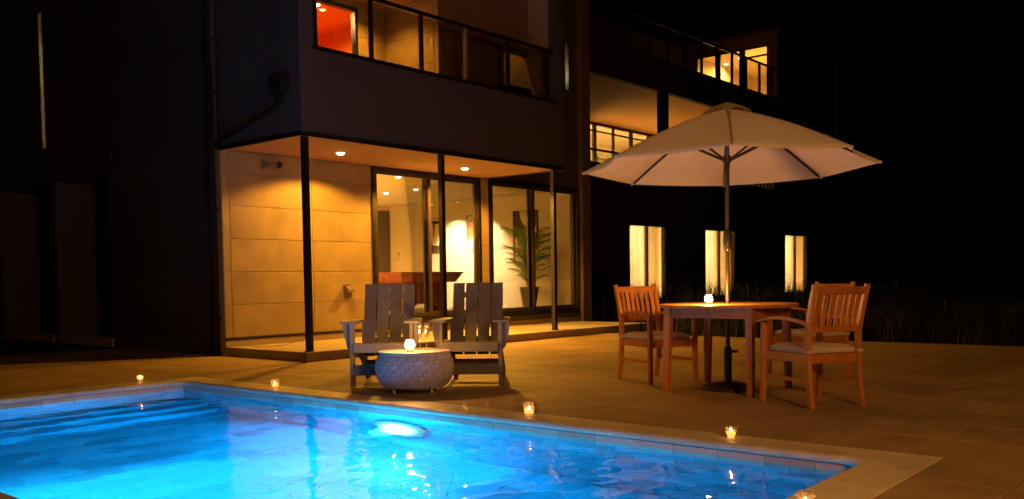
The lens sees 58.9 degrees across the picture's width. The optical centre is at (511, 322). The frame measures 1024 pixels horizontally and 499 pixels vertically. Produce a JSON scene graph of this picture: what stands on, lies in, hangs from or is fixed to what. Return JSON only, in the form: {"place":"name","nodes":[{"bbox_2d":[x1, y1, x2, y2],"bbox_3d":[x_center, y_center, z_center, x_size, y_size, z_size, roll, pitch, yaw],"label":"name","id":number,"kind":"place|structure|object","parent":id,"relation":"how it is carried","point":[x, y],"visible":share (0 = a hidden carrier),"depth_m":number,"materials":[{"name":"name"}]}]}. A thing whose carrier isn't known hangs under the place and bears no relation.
{"place":"outdoors","nodes":[
{"label":"outdoors","id":0,"kind":"place"},
{"bbox_2d":[379,272,408,312],"bbox_3d":[-2.536,-0.642,19.078,2.540,0.804,1.780,1,4,40],"label":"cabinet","id":1,"kind":"object","parent":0,"point":[390,278],"visible":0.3,"depth_m":17.85,"materials":[{"name":"brown wood"}]},
{"bbox_2d":[0,389,840,498],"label":"pool water","id":2,"kind":"structure","parent":0,"point":[182,444],"depth_m":5.50,"materials":[{"name":"blue liquid"}]},
{"bbox_2d":[0,333,1023,498],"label":"terrace paving","id":3,"kind":"structure","parent":0,"point":[959,408],"depth_m":8.04,"materials":[{"name":"stone"}]},
{"bbox_2d":[340,284,421,385],"bbox_3d":[-1.244,0.104,8.979,0.770,0.967,0.870,-1,3,0],"label":"adirondack chair","id":4,"kind":"object","parent":3,"relation":"on","point":[371,344],"visible":0.74,"depth_m":9.17,"materials":[{"name":"grey wood"}]},
{"bbox_2d":[375,348,453,393],"bbox_3d":[-0.879,0.435,8.190,0.712,0.370,0.715,-1,3,0],"label":"basket table","id":5,"kind":"object","parent":3,"relation":"on","point":[416,368],"visible":1,"depth_m":7.91,"materials":[{"name":"wicker"}]},
{"bbox_2d":[406,340,412,351],"bbox_3d":[-0.902,0.205,8.008,0.096,0.108,0.096,-1,3,0],"label":"candle lantern","id":6,"kind":"object","parent":5,"relation":"on","point":[409,344],"visible":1,"depth_m":7.99,"materials":[{"name":"clear glass"}]},
{"bbox_2d":[429,282,510,384],"bbox_3d":[-0.367,0.093,8.938,0.770,0.967,0.870,-1,3,5],"label":"adirondack chair","id":7,"kind":"object","parent":3,"relation":"on","point":[482,342],"visible":0.88,"depth_m":9.13,"materials":[{"name":"grey wood"}]},
{"bbox_2d":[613,284,697,384],"bbox_3d":[1.380,0.095,8.798,0.608,0.932,0.672,-2,3,-27],"label":"dining chair","id":8,"kind":"object","parent":3,"relation":"on","point":[649,339],"visible":0.91,"depth_m":8.86,"materials":[{"name":"brown wood"}]},
{"bbox_2d":[659,302,798,397],"bbox_3d":[1.903,0.211,8.001,1.193,0.755,1.196,1,4,39],"label":"dining table","id":9,"kind":"object","parent":3,"relation":"on","point":[749,312],"visible":0.98,"depth_m":7.81,"materials":[{"name":"brown wood"}]},
{"bbox_2d":[706,295,710,303],"bbox_3d":[1.697,-0.197,7.831,0.073,0.082,0.073,-1,3,0],"label":"candle lantern","id":10,"kind":"object","parent":9,"relation":"on","point":[708,298],"visible":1,"depth_m":7.82,"materials":[{"name":"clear glass"}]},
{"bbox_2d":[582,102,881,391],"bbox_3d":[1.891,-0.665,7.959,2.358,2.510,2.358,-1,3,-11],"label":"parasol","id":11,"kind":"object","parent":3,"relation":"on","point":[727,145],"visible":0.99,"depth_m":7.97,"materials":[{"name":"beige fabric"}]},
{"bbox_2d":[767,281,855,374],"bbox_3d":[2.923,0.069,8.867,0.672,0.932,0.608,-2,3,-27],"label":"dining chair","id":12,"kind":"object","parent":3,"relation":"on","point":[797,335],"visible":0.35,"depth_m":8.82,"materials":[{"name":"brown wood"}]},
{"bbox_2d":[756,283,870,409],"bbox_3d":[2.341,0.166,7.024,0.608,0.932,0.672,-2,3,-18],"label":"dining chair","id":13,"kind":"object","parent":3,"relation":"on","point":[808,352],"visible":1,"depth_m":6.82,"materials":[{"name":"brown wood"}]},
{"bbox_2d":[0,274,1023,355],"bbox_3d":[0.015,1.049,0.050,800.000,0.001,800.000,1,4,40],"label":"ground","id":14,"kind":"structure","parent":0,"point":[953,283],"depth_m":45.26,"materials":[{"name":"soil"}]},
{"bbox_2d":[0,0,839,355],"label":"villa","id":15,"kind":"object","parent":14,"relation":"on","point":[96,248],"visible":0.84,"depth_m":14.95,"materials":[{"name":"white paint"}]},
{"bbox_2d":[37,12,46,149],"bbox_3d":[-8.174,-4.206,15.832,0.166,2.350,0.060,1,4,40],"label":"slit window","id":16,"kind":"structure","parent":15,"relation":"in","point":[39,18],"depth_m":15.85,"materials":[{"name":"glass"}]},
{"bbox_2d":[107,150,112,162],"bbox_3d":[-6.330,-2.617,14.287,0.100,0.200,0.060,1,4,40],"label":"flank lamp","id":17,"kind":"object","parent":15,"relation":"attached to","point":[109,156],"visible":1,"depth_m":14.26,"materials":[{"name":"black metal"}]},
{"bbox_2d":[202,0,221,355],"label":"drainpipe","id":18,"kind":"object","parent":15,"relation":"attached to","point":[207,38],"visible":1,"depth_m":12.37,"materials":[{"name":"black metal"}]},
{"bbox_2d":[213,71,289,145],"bbox_3d":[-3.428,-2.749,11.780,1.637,0.740,0.129,1,4,40],"label":"slanted drainpipe","id":19,"kind":"object","parent":15,"relation":"attached to","point":[280,84],"visible":1,"depth_m":11.34,"materials":[{"name":"black metal"}]},
{"bbox_2d":[261,160,282,168],"bbox_3d":[-3.406,-2.242,12.900,0.296,0.120,0.106,-3,3,-32],"label":"security camera","id":20,"kind":"object","parent":15,"relation":"attached to","point":[277,165],"visible":1,"depth_m":12.87,"materials":[{"name":"grey metal"}]},
{"bbox_2d":[317,0,358,54],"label":"balcony door","id":21,"kind":"structure","parent":15,"relation":"in","point":[354,11],"depth_m":14.12,"materials":[{"name":"clear glass"}]},
{"bbox_2d":[343,284,353,297],"bbox_3d":[-2.520,-0.483,14.054,0.109,0.210,0.140,1,4,40],"label":"vent hood","id":22,"kind":"object","parent":15,"relation":"attached to","point":[348,290],"visible":1,"depth_m":14.04,"materials":[{"name":"metal"}]},
{"bbox_2d":[377,211,389,272],"bbox_3d":[-3.387,-1.533,21.880,0.048,2.340,1.160,1,4,40],"label":"interior door","id":23,"kind":"structure","parent":15,"relation":"in","point":[383,216],"depth_m":22.14,"materials":[{"name":"brown wood"}]},
{"bbox_2d":[371,166,481,321],"bbox_3d":[-1.424,-1.288,15.475,0.120,2.527,2.575,1,4,40],"label":"sliding door","id":24,"kind":"structure","parent":15,"relation":"in","point":[419,188],"depth_m":15.60,"materials":[{"name":"clear glass"}]},
{"bbox_2d":[488,179,579,316],"bbox_3d":[0.449,-1.422,17.691,0.120,2.527,2.775,1,4,40],"label":"sliding door","id":25,"kind":"structure","parent":15,"relation":"in","point":[519,212],"depth_m":17.56,"materials":[{"name":"clear glass"}]},
{"bbox_2d":[563,41,569,91],"bbox_3d":[1.061,-5.155,18.308,0.112,0.990,0.180,1,4,40],"label":"slit window","id":26,"kind":"structure","parent":15,"relation":"in","point":[565,44],"depth_m":18.33,"materials":[{"name":"clear glass"}]},
{"bbox_2d":[590,122,595,160],"bbox_3d":[2.531,-5.614,30.531,0.080,2.290,0.870,1,4,40],"label":"terrace door","id":27,"kind":"structure","parent":15,"relation":"in","point":[592,125],"depth_m":30.75,"materials":[{"name":"clear glass"}]},
{"bbox_2d":[595,123,631,161],"bbox_3d":[3.546,-5.687,31.735,0.080,2.290,2.280,1,4,40],"label":"terrace door","id":28,"kind":"structure","parent":15,"relation":"in","point":[610,138],"depth_m":31.58,"materials":[{"name":"clear glass"}]},
{"bbox_2d":[632,131,652,145],"bbox_3d":[5.022,-5.792,33.482,0.080,2.290,2.300,1,4,40],"label":"terrace door","id":29,"kind":"structure","parent":15,"relation":"in","point":[637,137],"depth_m":32.91,"materials":[{"name":"clear glass"}]},
{"bbox_2d":[630,224,665,297],"bbox_3d":[3.783,-1.685,25.484,0.080,2.090,1.920,1,4,40],"label":"window","id":30,"kind":"structure","parent":15,"relation":"in","point":[647,242],"depth_m":25.48,"materials":[{"name":"glass"}]},
{"bbox_2d":[706,229,734,296],"bbox_3d":[6.563,-1.884,28.770,0.080,2.090,2.000,1,4,40],"label":"window","id":31,"kind":"structure","parent":15,"relation":"in","point":[715,252],"depth_m":28.69,"materials":[{"name":"glass"}]},
{"bbox_2d":[696,44,767,94],"bbox_3d":[7.948,-8.551,32.814,2.840,2.500,0.070,1,4,40],"label":"corner window","id":32,"kind":"structure","parent":15,"relation":"in","point":[741,51],"depth_m":32.51,"materials":[{"name":"black metal"}]},
{"bbox_2d":[785,234,806,292],"bbox_3d":[10.374,-2.156,33.279,0.080,2.090,2.000,1,4,40],"label":"window","id":33,"kind":"structure","parent":15,"relation":"in","point":[795,245],"depth_m":33.30,"materials":[{"name":"glass"}]},
{"bbox_2d":[226,321,646,361],"bbox_3d":[-0.643,0.241,14.982,1.790,0.140,8.068,1,4,40],"label":"porch step","id":34,"kind":"object","parent":14,"relation":"on","point":[330,349],"visible":0.61,"depth_m":13.30,"materials":[{"name":"tile"}]},
{"bbox_2d":[249,337,304,346],"bbox_3d":[-3.130,0.242,12.074,1.507,0.208,0.045,2,4,45],"label":"cable","id":35,"kind":"object","parent":34,"relation":"on","point":[277,346],"visible":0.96,"depth_m":12.05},
{"bbox_2d":[526,277,861,324],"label":"meadow grass","id":36,"kind":"structure","parent":14,"relation":"on","point":[600,311],"depth_m":21.03,"materials":[{"name":"green plant"}]},
{"bbox_2d":[640,295,898,340],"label":"meadow grass","id":37,"kind":"structure","parent":14,"relation":"on","point":[737,327],"depth_m":15.63,"materials":[{"name":"green plant"}]},
{"bbox_2d":[589,0,1023,276],"label":"sky","id":38,"kind":"structure","parent":0,"point":[932,91],"materials":[{"name":"black"}]},
{"bbox_2d":[692,277,932,306],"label":"meadow grass","id":39,"kind":"structure","parent":0,"point":[881,295],"depth_m":30.38,"materials":[{"name":"green plant"}]},
{"bbox_2d":[733,276,1023,330],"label":"dry meadow","id":40,"kind":"structure","parent":0,"point":[928,306],"depth_m":20.57,"materials":[{"name":"brown plant"}]},
{"bbox_2d":[832,296,1023,345],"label":"dry meadow","id":41,"kind":"structure","parent":0,"point":[996,331],"depth_m":13.85,"materials":[{"name":"brown plant"}]},
{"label":"pool floor","id":42,"kind":"structure","parent":0,"visible":0},
{"bbox_2d":[0,386,851,471],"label":"pool wall","id":43,"kind":"structure","parent":42,"relation":"on","point":[751,457],"depth_m":6.59,"materials":[{"name":"tile"}]},
{"bbox_2d":[0,376,942,498],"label":"pool coping","id":44,"kind":"object","parent":43,"relation":"on","point":[870,474],"visible":0.99,"depth_m":5.85,"materials":[{"name":"beige stone"}]},
{"bbox_2d":[525,407,532,413],"bbox_3d":[0.124,0.626,6.638,0.099,0.105,0.099,-1,3,-11],"label":"candle","id":45,"kind":"object","parent":44,"relation":"on","point":[528,411],"visible":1,"depth_m":6.61,"materials":[{"name":"white wax"}]},
{"bbox_2d":[727,428,735,437],"bbox_3d":[1.345,0.675,5.570,0.073,0.078,0.073,-2,3,-22],"label":"candle","id":46,"kind":"object","parent":44,"relation":"on","point":[730,434],"visible":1,"depth_m":5.55,"materials":[{"name":"white wax"}]}
]}

